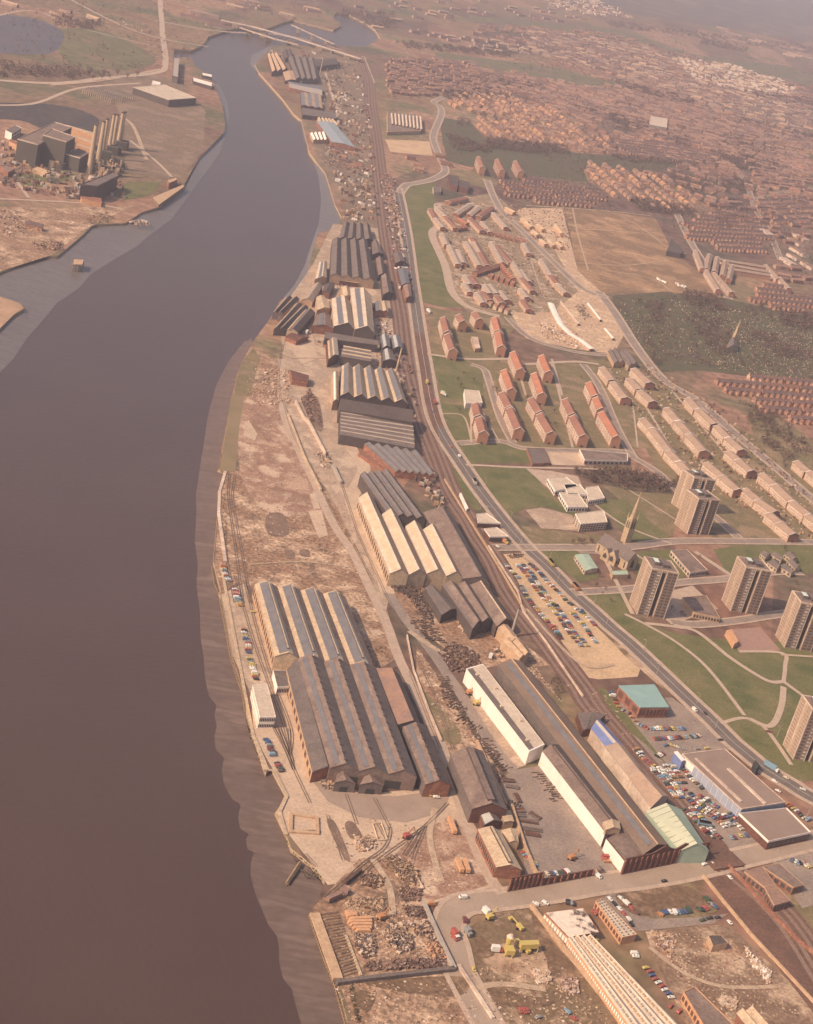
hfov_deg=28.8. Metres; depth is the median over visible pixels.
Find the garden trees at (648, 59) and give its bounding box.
[468,19,812,109]
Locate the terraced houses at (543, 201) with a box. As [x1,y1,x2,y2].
[533,197,554,204]
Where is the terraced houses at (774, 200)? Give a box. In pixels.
[769,198,779,202]
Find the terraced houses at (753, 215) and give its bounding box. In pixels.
[734,212,756,217]
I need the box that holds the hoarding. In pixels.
[751,760,759,773]
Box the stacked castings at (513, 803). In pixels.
[506,800,522,807]
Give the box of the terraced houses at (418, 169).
[414,166,423,172]
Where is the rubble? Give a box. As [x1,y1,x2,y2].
[284,837,321,883]
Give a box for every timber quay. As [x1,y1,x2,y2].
[211,566,218,593]
[219,598,241,691]
[241,691,245,711]
[308,912,347,1023]
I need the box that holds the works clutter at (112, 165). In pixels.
[93,156,124,176]
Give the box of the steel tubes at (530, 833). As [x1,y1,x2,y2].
[525,831,540,836]
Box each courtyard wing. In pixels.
[742,867,775,893]
[762,863,803,894]
[762,885,789,911]
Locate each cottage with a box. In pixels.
[759,550,770,560]
[767,559,780,572]
[770,552,782,563]
[778,563,793,577]
[783,551,796,561]
[786,559,800,572]
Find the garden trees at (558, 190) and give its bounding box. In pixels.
[497,175,613,211]
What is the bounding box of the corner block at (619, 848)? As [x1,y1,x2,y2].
[602,830,641,871]
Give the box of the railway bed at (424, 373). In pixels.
[414,332,443,427]
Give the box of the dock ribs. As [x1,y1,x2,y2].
[320,911,358,976]
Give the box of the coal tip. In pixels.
[0,103,98,131]
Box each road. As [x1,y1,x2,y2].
[0,0,168,83]
[0,10,155,46]
[0,83,141,105]
[0,198,118,207]
[16,181,29,197]
[71,0,207,46]
[129,140,172,176]
[156,20,362,56]
[278,358,506,894]
[345,445,394,593]
[383,593,583,858]
[393,187,812,801]
[397,80,507,193]
[427,353,598,364]
[430,204,499,316]
[437,833,812,1023]
[457,440,625,452]
[466,464,602,469]
[471,364,514,441]
[485,179,608,297]
[499,538,812,549]
[506,317,606,355]
[571,571,802,593]
[578,551,599,554]
[581,364,635,457]
[596,291,812,501]
[632,458,740,537]
[670,611,783,626]
[675,213,730,299]
[739,174,781,258]
[748,188,812,200]
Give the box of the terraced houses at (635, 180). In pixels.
[632,178,638,183]
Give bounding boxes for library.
[669,549,707,577]
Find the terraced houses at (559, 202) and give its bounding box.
[554,199,571,206]
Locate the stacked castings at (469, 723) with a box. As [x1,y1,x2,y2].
[456,714,482,729]
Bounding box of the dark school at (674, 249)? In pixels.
[665,239,682,257]
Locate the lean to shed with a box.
[286,659,328,782]
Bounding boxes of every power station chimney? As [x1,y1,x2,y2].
[86,124,97,173]
[96,121,105,167]
[101,118,111,160]
[107,113,118,155]
[112,114,121,154]
[116,112,127,150]
[121,111,128,149]
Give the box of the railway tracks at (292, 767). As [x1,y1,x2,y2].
[273,728,311,802]
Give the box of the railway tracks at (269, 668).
[242,576,293,754]
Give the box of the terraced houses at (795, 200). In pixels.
[791,197,806,201]
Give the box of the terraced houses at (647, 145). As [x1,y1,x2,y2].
[638,143,659,147]
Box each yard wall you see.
[358,453,394,477]
[398,856,423,888]
[406,634,442,741]
[456,964,494,1018]
[476,739,507,805]
[510,803,539,872]
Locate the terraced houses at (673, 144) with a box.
[665,142,682,146]
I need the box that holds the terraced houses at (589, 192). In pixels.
[584,190,607,196]
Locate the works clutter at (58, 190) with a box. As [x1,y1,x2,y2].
[0,140,126,198]
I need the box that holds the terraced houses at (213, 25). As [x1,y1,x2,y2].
[205,22,226,29]
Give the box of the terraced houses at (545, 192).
[527,188,550,194]
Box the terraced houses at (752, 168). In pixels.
[748,166,761,169]
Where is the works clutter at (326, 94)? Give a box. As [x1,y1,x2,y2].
[270,50,342,123]
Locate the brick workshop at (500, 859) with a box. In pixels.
[475,826,521,878]
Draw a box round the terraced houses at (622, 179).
[618,176,625,182]
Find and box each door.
[339,787,347,791]
[349,776,357,784]
[365,789,374,793]
[383,780,400,789]
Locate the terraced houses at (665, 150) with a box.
[658,149,681,153]
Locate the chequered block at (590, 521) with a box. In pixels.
[573,510,606,531]
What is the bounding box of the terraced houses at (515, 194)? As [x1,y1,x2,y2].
[503,190,529,198]
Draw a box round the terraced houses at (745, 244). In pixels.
[738,241,761,247]
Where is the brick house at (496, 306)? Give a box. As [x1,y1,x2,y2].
[492,303,499,309]
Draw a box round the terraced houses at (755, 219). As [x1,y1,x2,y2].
[744,217,761,221]
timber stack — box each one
[344,910,350,918]
[347,919,372,923]
[349,915,372,919]
[350,922,372,926]
[352,925,371,929]
[355,928,370,932]
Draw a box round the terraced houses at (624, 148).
[619,146,641,151]
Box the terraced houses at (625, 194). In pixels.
[623,191,629,197]
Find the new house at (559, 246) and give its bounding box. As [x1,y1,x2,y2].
[554,241,564,249]
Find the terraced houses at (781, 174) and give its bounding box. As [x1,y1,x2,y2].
[777,173,790,176]
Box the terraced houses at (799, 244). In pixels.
[787,237,804,247]
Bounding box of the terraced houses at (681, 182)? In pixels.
[675,179,686,185]
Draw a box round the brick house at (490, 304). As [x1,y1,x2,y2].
[487,301,493,307]
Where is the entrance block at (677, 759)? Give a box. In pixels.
[671,751,684,769]
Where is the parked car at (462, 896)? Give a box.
[458,894,467,898]
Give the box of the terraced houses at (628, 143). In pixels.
[617,141,637,145]
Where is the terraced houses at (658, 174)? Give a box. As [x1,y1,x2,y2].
[655,172,666,176]
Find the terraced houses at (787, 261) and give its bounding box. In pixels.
[779,257,796,265]
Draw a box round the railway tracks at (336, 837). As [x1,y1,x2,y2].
[326,815,344,859]
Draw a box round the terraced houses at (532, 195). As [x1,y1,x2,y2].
[530,193,554,199]
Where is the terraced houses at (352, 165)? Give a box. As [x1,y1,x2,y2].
[348,163,357,168]
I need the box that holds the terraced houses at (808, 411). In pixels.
[802,407,812,415]
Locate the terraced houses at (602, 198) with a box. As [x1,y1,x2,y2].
[586,194,607,201]
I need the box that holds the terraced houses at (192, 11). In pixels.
[189,9,218,18]
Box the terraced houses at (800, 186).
[793,184,805,187]
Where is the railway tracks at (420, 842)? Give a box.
[411,825,427,860]
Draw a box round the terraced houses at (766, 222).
[759,219,769,224]
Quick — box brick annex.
[80,196,101,206]
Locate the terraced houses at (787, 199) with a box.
[779,197,792,201]
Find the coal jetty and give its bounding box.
[152,184,184,208]
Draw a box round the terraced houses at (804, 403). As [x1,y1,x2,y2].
[790,398,812,407]
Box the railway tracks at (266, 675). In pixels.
[234,576,294,768]
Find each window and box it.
[617,690,622,698]
[625,697,630,706]
[631,704,637,713]
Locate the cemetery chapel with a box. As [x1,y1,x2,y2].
[725,337,738,352]
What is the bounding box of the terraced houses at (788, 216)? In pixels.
[783,215,793,217]
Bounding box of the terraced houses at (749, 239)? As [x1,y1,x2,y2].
[735,237,761,244]
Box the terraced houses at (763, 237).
[754,233,773,240]
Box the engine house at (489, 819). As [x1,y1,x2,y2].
[478,812,501,828]
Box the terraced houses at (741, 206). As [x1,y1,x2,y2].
[737,205,747,209]
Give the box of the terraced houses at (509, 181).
[498,178,521,184]
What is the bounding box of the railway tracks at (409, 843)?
[402,831,419,854]
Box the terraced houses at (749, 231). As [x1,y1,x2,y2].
[742,229,764,234]
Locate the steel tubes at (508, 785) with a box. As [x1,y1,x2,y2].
[505,783,518,788]
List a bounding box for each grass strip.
[220,396,243,470]
[233,348,259,396]
[424,692,460,744]
[596,687,665,763]
[777,886,812,928]
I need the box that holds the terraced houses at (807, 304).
[785,299,812,308]
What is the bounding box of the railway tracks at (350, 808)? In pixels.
[345,794,357,823]
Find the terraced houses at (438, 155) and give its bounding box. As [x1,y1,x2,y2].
[433,152,444,158]
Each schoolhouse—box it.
[607,347,623,367]
[620,349,637,370]
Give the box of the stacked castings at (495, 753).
[474,737,502,759]
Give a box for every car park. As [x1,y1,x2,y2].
[503,553,639,678]
[602,893,728,930]
[619,697,755,848]
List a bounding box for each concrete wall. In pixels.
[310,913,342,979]
[335,966,455,985]
[422,902,456,967]
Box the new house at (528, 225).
[524,221,534,229]
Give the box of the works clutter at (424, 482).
[414,468,446,507]
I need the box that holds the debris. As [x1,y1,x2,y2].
[233,179,797,1023]
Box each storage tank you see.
[48,160,55,167]
[58,162,65,169]
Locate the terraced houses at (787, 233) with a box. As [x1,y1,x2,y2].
[778,230,791,235]
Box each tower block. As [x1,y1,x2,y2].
[629,556,678,618]
[671,469,715,507]
[674,489,719,534]
[722,556,772,614]
[775,590,812,651]
[782,694,812,761]
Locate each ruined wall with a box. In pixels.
[287,413,321,490]
[295,400,325,455]
[332,464,341,483]
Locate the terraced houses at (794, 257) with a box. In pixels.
[786,253,802,261]
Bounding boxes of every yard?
[221,583,283,697]
[252,694,489,904]
[280,224,401,387]
[314,782,450,821]
[470,695,524,767]
[500,766,614,877]
[526,468,581,490]
[546,452,585,465]
[664,586,717,623]
[700,834,743,870]
[732,627,779,652]
[773,852,812,907]
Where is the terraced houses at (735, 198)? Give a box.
[725,196,739,200]
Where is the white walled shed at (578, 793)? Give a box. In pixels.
[538,744,618,846]
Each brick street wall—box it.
[507,872,544,891]
[540,869,594,885]
[620,841,711,874]
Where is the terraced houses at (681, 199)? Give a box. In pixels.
[678,196,685,202]
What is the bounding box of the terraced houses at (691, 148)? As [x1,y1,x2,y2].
[682,146,702,150]
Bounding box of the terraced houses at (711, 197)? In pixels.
[706,195,716,200]
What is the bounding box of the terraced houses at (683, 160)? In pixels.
[677,158,694,164]
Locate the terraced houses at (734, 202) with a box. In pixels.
[729,200,742,204]
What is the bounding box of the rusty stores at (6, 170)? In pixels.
[0,165,14,176]
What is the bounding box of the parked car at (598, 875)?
[594,872,601,878]
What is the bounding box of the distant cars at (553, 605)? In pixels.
[220,410,805,816]
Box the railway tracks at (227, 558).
[220,482,235,602]
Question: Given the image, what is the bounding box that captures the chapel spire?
[732,320,740,339]
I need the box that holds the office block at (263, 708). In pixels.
[250,683,275,728]
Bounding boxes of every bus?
[472,477,476,484]
[548,558,554,566]
[572,582,579,590]
[697,819,711,826]
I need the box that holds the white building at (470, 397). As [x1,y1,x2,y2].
[463,389,482,408]
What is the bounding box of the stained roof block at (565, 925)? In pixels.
[543,908,598,944]
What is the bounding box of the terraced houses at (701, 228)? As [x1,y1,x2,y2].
[691,225,718,231]
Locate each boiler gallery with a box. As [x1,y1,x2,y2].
[68,125,92,139]
[73,136,91,149]
[75,144,89,162]
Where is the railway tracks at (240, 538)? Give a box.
[231,476,251,602]
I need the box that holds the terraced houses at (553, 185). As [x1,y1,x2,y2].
[543,182,564,188]
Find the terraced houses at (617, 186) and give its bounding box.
[614,183,621,190]
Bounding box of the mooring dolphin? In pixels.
[72,259,83,271]
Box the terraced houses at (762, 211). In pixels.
[758,208,773,214]
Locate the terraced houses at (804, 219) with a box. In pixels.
[797,217,810,222]
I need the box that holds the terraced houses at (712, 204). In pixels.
[707,202,717,206]
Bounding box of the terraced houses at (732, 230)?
[717,227,742,232]
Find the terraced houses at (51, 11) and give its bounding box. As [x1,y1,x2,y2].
[49,9,64,16]
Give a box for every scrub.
[221,494,227,554]
[246,719,260,762]
[349,984,360,1021]
[551,675,564,697]
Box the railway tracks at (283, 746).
[274,726,294,769]
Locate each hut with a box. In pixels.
[152,81,160,84]
[610,570,627,579]
[706,935,727,951]
[724,629,738,648]
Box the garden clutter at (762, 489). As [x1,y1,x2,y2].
[605,364,812,537]
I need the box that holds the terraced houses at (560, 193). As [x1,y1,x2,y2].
[551,190,569,196]
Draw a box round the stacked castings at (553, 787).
[531,771,562,801]
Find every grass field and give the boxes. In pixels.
[16,172,68,186]
[57,28,155,69]
[113,182,160,199]
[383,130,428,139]
[405,182,462,306]
[428,307,644,449]
[432,354,483,399]
[434,52,615,86]
[440,403,469,439]
[441,118,679,181]
[450,169,497,187]
[451,465,480,509]
[456,442,529,462]
[468,16,812,84]
[474,467,582,516]
[521,526,601,543]
[541,551,598,582]
[586,466,678,535]
[586,593,812,780]
[598,500,669,541]
[599,361,812,546]
[635,549,685,581]
[650,882,717,917]
[713,544,812,573]
[770,138,812,159]
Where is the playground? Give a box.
[526,507,577,530]
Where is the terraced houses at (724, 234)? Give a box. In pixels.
[712,231,733,236]
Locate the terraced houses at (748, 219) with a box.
[739,218,752,221]
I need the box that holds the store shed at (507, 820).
[500,810,513,828]
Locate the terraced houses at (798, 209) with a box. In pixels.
[788,207,801,212]
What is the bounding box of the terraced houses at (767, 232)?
[759,228,774,237]
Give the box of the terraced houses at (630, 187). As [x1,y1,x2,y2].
[627,184,633,190]
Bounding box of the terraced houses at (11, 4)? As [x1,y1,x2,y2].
[1,0,18,7]
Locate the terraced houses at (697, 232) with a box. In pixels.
[686,229,713,235]
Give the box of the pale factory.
[387,112,420,134]
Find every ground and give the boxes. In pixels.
[0,0,812,1023]
[0,206,132,270]
[0,297,22,327]
[99,68,205,179]
[214,349,394,668]
[238,396,322,517]
[265,512,288,535]
[268,47,377,227]
[281,333,387,610]
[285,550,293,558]
[299,549,309,556]
[302,395,322,430]
[312,854,436,977]
[327,818,349,861]
[340,974,468,1023]
[345,821,361,838]
[386,882,398,907]
[394,588,549,669]
[396,817,487,899]
[416,646,504,796]
[433,194,577,311]
[467,908,617,1023]
[511,208,622,352]
[516,552,671,694]
[565,208,720,297]
[646,924,812,1023]
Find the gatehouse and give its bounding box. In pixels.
[595,865,603,872]
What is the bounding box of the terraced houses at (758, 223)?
[739,220,764,225]
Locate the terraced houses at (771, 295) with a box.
[755,291,789,299]
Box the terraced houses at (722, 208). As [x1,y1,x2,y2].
[717,207,738,210]
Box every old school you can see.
[448,174,458,191]
[458,180,469,193]
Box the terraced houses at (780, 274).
[776,272,790,277]
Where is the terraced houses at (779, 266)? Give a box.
[773,263,789,270]
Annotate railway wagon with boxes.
[326,890,342,902]
[341,886,350,894]
[343,867,362,883]
[447,816,457,833]
[454,857,464,872]
[462,858,470,873]
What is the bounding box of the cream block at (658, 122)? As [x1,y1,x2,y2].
[649,116,667,129]
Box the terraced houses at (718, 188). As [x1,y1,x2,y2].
[714,185,725,191]
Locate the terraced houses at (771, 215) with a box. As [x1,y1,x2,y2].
[769,213,780,218]
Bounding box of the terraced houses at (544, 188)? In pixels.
[539,186,562,191]
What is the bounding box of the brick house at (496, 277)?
[494,275,499,280]
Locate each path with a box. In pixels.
[49,69,160,85]
[120,116,147,159]
[248,561,349,567]
[281,352,324,358]
[324,72,339,117]
[371,859,395,914]
[407,630,472,656]
[426,807,444,881]
[443,413,471,439]
[474,981,545,991]
[483,413,499,441]
[520,380,526,394]
[526,205,649,215]
[526,608,614,668]
[551,359,563,395]
[551,364,573,447]
[572,208,588,269]
[578,260,668,265]
[583,229,665,236]
[594,504,671,543]
[604,561,633,613]
[607,270,676,293]
[608,211,686,253]
[620,484,675,519]
[624,613,745,714]
[632,400,638,447]
[645,622,783,683]
[646,408,668,442]
[648,946,778,988]
[671,390,724,452]
[694,551,730,575]
[720,717,792,764]
[738,650,788,680]
[750,686,786,727]
[781,654,812,656]
[783,681,803,694]
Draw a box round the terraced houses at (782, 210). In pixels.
[774,207,789,212]
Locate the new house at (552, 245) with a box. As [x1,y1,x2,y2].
[546,240,556,248]
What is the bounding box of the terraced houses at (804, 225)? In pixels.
[799,222,812,228]
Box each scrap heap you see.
[0,210,24,236]
[31,240,63,249]
[87,212,115,225]
[131,220,149,225]
[258,368,292,404]
[301,395,322,425]
[304,388,318,405]
[317,450,331,468]
[320,778,334,789]
[321,147,363,167]
[338,183,366,202]
[342,118,361,129]
[345,895,385,911]
[353,835,376,851]
[354,932,376,958]
[357,870,384,888]
[363,955,446,971]
[381,322,390,332]
[381,853,422,885]
[384,173,397,206]
[385,920,414,953]
[387,201,399,218]
[391,585,416,595]
[396,886,422,901]
[402,904,427,918]
[404,588,434,624]
[406,919,435,940]
[426,940,449,959]
[438,641,480,672]
[493,645,505,657]
[507,553,523,558]
[532,968,552,984]
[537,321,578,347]
[560,976,579,995]
[575,304,590,319]
[650,929,676,961]
[718,993,738,1010]
[743,946,771,982]
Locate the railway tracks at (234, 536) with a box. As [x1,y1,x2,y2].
[227,472,243,601]
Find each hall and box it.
[15,122,71,164]
[41,128,74,164]
[65,148,88,171]
[78,172,117,199]
[432,186,440,194]
[574,554,597,574]
[681,595,719,622]
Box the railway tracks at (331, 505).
[282,400,374,581]
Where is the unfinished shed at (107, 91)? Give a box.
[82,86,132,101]
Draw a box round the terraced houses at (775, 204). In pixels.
[771,202,787,207]
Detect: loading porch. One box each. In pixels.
[333,771,355,792]
[358,774,382,794]
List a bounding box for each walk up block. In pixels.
[692,249,705,273]
[703,269,721,294]
[704,254,712,269]
[711,256,719,273]
[712,272,734,297]
[719,258,766,269]
[719,260,728,280]
[719,262,769,273]
[725,264,734,284]
[727,267,770,280]
[764,264,779,282]
[777,277,792,293]
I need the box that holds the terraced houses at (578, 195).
[570,192,586,197]
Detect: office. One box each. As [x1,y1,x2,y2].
[5,125,21,139]
[272,670,288,693]
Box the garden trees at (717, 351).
[622,292,812,378]
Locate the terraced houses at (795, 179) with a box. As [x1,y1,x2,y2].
[789,177,801,181]
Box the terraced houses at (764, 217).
[759,215,769,220]
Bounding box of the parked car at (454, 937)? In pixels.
[451,933,458,940]
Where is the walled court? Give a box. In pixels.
[526,448,549,466]
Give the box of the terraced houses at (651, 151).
[641,149,664,153]
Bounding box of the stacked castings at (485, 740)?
[481,738,499,756]
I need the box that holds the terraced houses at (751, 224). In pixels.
[741,222,756,225]
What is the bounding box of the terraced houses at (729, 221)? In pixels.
[717,219,740,224]
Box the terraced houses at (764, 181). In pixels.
[755,178,767,183]
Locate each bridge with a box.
[221,20,362,58]
[239,25,298,45]
[291,23,335,45]
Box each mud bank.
[0,77,228,371]
[195,513,345,1023]
[196,339,252,515]
[250,46,340,298]
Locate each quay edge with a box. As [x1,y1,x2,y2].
[217,471,226,561]
[219,562,266,770]
[252,737,288,834]
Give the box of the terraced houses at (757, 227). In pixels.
[750,225,767,229]
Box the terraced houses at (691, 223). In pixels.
[681,221,707,226]
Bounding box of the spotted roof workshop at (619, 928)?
[593,898,636,944]
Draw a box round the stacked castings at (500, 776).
[497,772,505,782]
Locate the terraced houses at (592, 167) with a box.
[586,164,596,169]
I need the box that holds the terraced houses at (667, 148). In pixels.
[660,146,677,150]
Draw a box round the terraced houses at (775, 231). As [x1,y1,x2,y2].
[767,229,778,233]
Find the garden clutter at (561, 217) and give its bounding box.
[502,205,572,252]
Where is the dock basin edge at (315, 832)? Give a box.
[288,812,319,834]
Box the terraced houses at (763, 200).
[755,198,770,202]
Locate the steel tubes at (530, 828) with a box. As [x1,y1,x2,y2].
[522,825,541,832]
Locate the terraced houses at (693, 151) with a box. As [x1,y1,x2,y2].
[678,148,699,153]
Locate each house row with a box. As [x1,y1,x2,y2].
[427,208,439,221]
[432,218,445,231]
[434,207,446,218]
[439,233,449,247]
[442,215,458,231]
[445,196,469,205]
[446,245,461,268]
[452,203,472,217]
[455,249,467,266]
[460,283,473,296]
[461,275,473,288]
[463,241,483,268]
[466,206,481,217]
[467,217,485,234]
[467,275,480,288]
[468,236,490,267]
[471,241,479,253]
[473,292,487,307]
[475,206,494,220]
[479,221,493,235]
[479,291,493,302]
[481,284,494,297]
[487,284,499,295]
[488,241,505,265]
[490,212,508,231]
[493,295,505,306]
[495,244,512,266]
[498,291,510,304]
[510,261,524,280]
[517,288,531,301]
[518,277,536,295]
[518,299,532,313]
[520,243,531,257]
[520,269,532,284]
[538,259,553,277]
[547,274,559,285]
[547,302,557,314]
[552,312,563,325]
[554,283,569,296]
[558,324,572,334]
[560,301,579,325]
[567,332,582,341]
[578,339,595,350]
[587,303,601,321]
[604,328,614,340]
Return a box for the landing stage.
[285,861,301,885]
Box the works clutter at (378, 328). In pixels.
[277,283,416,437]
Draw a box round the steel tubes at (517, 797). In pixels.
[512,792,521,802]
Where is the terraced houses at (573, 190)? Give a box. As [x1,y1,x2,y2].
[562,188,584,193]
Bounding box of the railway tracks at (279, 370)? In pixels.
[278,344,283,399]
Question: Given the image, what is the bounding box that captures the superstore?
[682,749,785,817]
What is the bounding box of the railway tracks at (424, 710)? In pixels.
[409,671,441,747]
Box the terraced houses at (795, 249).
[789,246,808,257]
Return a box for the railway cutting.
[709,876,812,1010]
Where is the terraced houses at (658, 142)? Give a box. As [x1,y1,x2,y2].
[643,139,665,144]
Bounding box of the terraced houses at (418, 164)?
[413,162,424,167]
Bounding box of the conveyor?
[514,938,530,954]
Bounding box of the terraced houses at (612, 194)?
[609,191,617,197]
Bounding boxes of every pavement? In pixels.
[391,186,812,805]
[396,79,515,194]
[428,203,499,316]
[432,830,812,1023]
[456,439,634,454]
[471,363,516,442]
[483,179,608,298]
[492,537,812,550]
[504,317,606,355]
[569,574,805,595]
[579,363,637,456]
[593,290,812,502]
[631,457,743,538]
[670,610,783,627]
[673,213,732,299]
[738,172,782,258]
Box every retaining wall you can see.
[529,903,598,993]
[702,874,812,1002]
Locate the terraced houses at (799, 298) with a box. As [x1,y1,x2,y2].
[788,294,812,301]
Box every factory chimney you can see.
[395,347,402,370]
[512,607,520,631]
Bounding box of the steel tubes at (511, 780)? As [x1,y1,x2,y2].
[502,778,514,782]
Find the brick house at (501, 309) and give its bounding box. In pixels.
[498,305,504,312]
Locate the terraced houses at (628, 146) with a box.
[616,143,636,148]
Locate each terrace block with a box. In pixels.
[597,366,618,386]
[607,381,631,405]
[624,377,645,395]
[629,367,655,390]
[634,389,657,408]
[637,417,658,434]
[646,427,674,456]
[661,407,684,426]
[662,449,682,468]
[672,420,695,440]
[673,460,690,475]
[682,397,704,414]
[683,433,710,459]
[693,408,720,430]
[701,462,727,479]
[711,425,734,443]
[715,474,743,497]
[722,436,747,457]
[722,450,743,466]
[732,458,756,478]
[740,487,764,507]
[752,498,780,516]
[756,472,779,491]
[762,512,786,529]
[769,483,798,508]
[773,521,799,541]
[786,500,812,521]
[790,460,810,478]
[802,514,812,531]
[804,470,812,486]
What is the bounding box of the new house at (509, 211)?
[504,207,516,214]
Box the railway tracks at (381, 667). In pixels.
[366,646,452,790]
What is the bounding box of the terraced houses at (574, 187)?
[564,184,583,189]
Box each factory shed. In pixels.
[252,580,374,670]
[267,52,287,75]
[272,295,298,319]
[273,302,307,335]
[282,49,292,61]
[282,70,295,83]
[284,333,308,344]
[286,308,314,334]
[287,81,321,97]
[288,56,318,83]
[289,370,308,386]
[298,654,416,790]
[300,92,322,110]
[301,108,335,120]
[301,282,322,307]
[309,131,327,142]
[310,57,336,69]
[311,312,332,334]
[314,260,326,284]
[315,295,329,316]
[316,121,354,150]
[317,117,339,127]
[322,282,334,298]
[323,332,378,351]
[326,337,338,366]
[328,237,373,288]
[330,295,354,335]
[331,371,338,409]
[337,399,412,424]
[338,362,407,408]
[338,412,414,450]
[339,221,372,246]
[339,280,358,286]
[339,345,371,368]
[340,285,350,300]
[350,287,373,338]
[356,492,407,586]
[357,469,425,528]
[363,442,435,480]
[371,239,383,259]
[374,301,382,316]
[375,256,384,280]
[376,668,419,733]
[379,333,390,352]
[380,273,392,299]
[381,301,387,317]
[381,348,396,368]
[382,508,425,586]
[390,334,402,354]
[391,251,403,266]
[397,268,409,289]
[401,722,450,796]
[402,284,411,302]
[405,520,445,587]
[423,506,489,586]
[423,524,461,583]
[423,585,455,622]
[440,580,481,639]
[447,746,506,822]
[457,581,491,633]
[470,581,511,636]
[494,658,667,854]
[495,624,516,643]
[500,636,528,663]
[566,934,677,1023]
[575,712,605,736]
[587,719,623,757]
[601,742,643,789]
[626,770,667,814]
[645,803,708,862]
[734,1006,768,1023]
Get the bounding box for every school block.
[546,477,577,495]
[558,492,587,511]
[564,484,588,499]
[585,486,604,505]
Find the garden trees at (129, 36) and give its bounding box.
[0,0,362,69]
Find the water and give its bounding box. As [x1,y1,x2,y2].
[0,15,378,1023]
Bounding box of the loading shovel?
[508,916,524,931]
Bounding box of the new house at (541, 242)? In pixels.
[538,239,548,247]
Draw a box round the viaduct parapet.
[728,863,812,954]
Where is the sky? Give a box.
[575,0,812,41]
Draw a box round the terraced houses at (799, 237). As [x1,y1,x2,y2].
[795,235,806,240]
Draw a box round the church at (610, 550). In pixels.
[595,493,640,570]
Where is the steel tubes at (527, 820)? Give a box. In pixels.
[520,817,537,824]
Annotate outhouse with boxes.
[501,828,518,849]
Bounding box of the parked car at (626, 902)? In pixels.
[622,899,629,905]
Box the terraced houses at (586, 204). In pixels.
[571,200,591,208]
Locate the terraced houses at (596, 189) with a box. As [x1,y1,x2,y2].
[583,186,600,191]
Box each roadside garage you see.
[475,513,500,527]
[483,527,508,541]
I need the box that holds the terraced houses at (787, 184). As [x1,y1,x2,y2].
[778,182,792,185]
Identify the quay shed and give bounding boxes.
[192,77,211,89]
[201,72,211,79]
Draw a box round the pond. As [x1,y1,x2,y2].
[0,15,62,54]
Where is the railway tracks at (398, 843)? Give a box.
[347,802,448,885]
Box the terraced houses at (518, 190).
[507,187,527,192]
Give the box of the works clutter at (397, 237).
[379,175,412,294]
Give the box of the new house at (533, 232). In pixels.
[530,229,540,237]
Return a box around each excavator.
[377,906,390,921]
[402,827,414,839]
[466,687,472,695]
[473,697,480,705]
[485,907,498,920]
[567,848,578,861]
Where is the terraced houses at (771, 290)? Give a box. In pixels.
[754,286,788,294]
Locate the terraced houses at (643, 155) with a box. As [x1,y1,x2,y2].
[639,154,656,159]
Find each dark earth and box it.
[352,989,374,1011]
[365,976,469,995]
[473,936,493,957]
[488,987,553,1006]
[531,911,584,977]
[615,885,711,916]
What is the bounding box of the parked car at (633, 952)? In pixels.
[630,950,638,954]
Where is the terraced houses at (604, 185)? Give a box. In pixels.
[601,183,607,189]
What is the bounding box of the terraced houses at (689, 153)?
[682,151,697,155]
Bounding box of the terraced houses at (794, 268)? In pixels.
[789,265,801,270]
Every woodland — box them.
[0,59,100,77]
[52,12,103,28]
[326,8,397,29]
[396,39,511,57]
[443,89,508,98]
[446,132,492,152]
[456,116,470,124]
[469,72,549,90]
[482,135,569,153]
[565,96,689,146]
[577,464,676,490]
[605,19,812,52]
[609,152,719,165]
[613,120,648,130]
[615,80,695,102]
[630,195,694,216]
[644,298,664,320]
[669,169,713,191]
[680,289,727,311]
[688,312,732,351]
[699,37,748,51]
[711,149,791,170]
[712,202,748,227]
[716,133,776,152]
[720,174,751,191]
[725,116,812,140]
[739,399,812,459]
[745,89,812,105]
[751,329,812,359]
[777,308,812,329]
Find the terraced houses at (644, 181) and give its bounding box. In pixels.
[640,178,652,183]
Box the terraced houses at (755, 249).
[744,246,767,253]
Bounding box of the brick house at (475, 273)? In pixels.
[472,270,478,276]
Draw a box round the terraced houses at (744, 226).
[730,223,751,229]
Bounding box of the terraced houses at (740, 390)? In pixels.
[722,385,761,396]
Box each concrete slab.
[243,420,256,440]
[284,333,316,363]
[308,510,327,537]
[310,492,319,508]
[350,532,356,545]
[370,630,381,635]
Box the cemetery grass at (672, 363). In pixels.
[612,291,812,378]
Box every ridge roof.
[394,113,397,125]
[401,114,404,126]
[405,114,407,127]
[409,115,411,127]
[412,115,415,128]
[416,116,418,129]
[419,116,422,130]
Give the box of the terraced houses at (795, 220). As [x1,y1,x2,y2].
[784,217,798,223]
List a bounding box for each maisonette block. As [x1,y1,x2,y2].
[438,316,452,341]
[442,333,457,360]
[453,313,467,331]
[469,311,484,329]
[469,402,484,426]
[473,416,488,444]
[474,156,485,175]
[489,316,502,339]
[493,159,505,178]
[493,331,505,357]
[496,391,514,417]
[498,369,516,400]
[503,406,524,441]
[507,351,525,380]
[511,160,524,179]
[525,397,544,422]
[528,372,547,405]
[533,412,556,444]
[536,354,553,383]
[559,398,577,424]
[566,414,589,447]
[583,381,600,405]
[589,396,606,418]
[595,411,621,448]
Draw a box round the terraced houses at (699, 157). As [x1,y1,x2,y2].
[689,154,703,158]
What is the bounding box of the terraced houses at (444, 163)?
[439,160,452,166]
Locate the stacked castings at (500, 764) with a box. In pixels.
[493,757,512,770]
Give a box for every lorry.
[450,927,459,938]
[464,925,472,936]
[481,905,490,914]
[491,944,503,952]
[502,538,508,544]
[764,759,779,771]

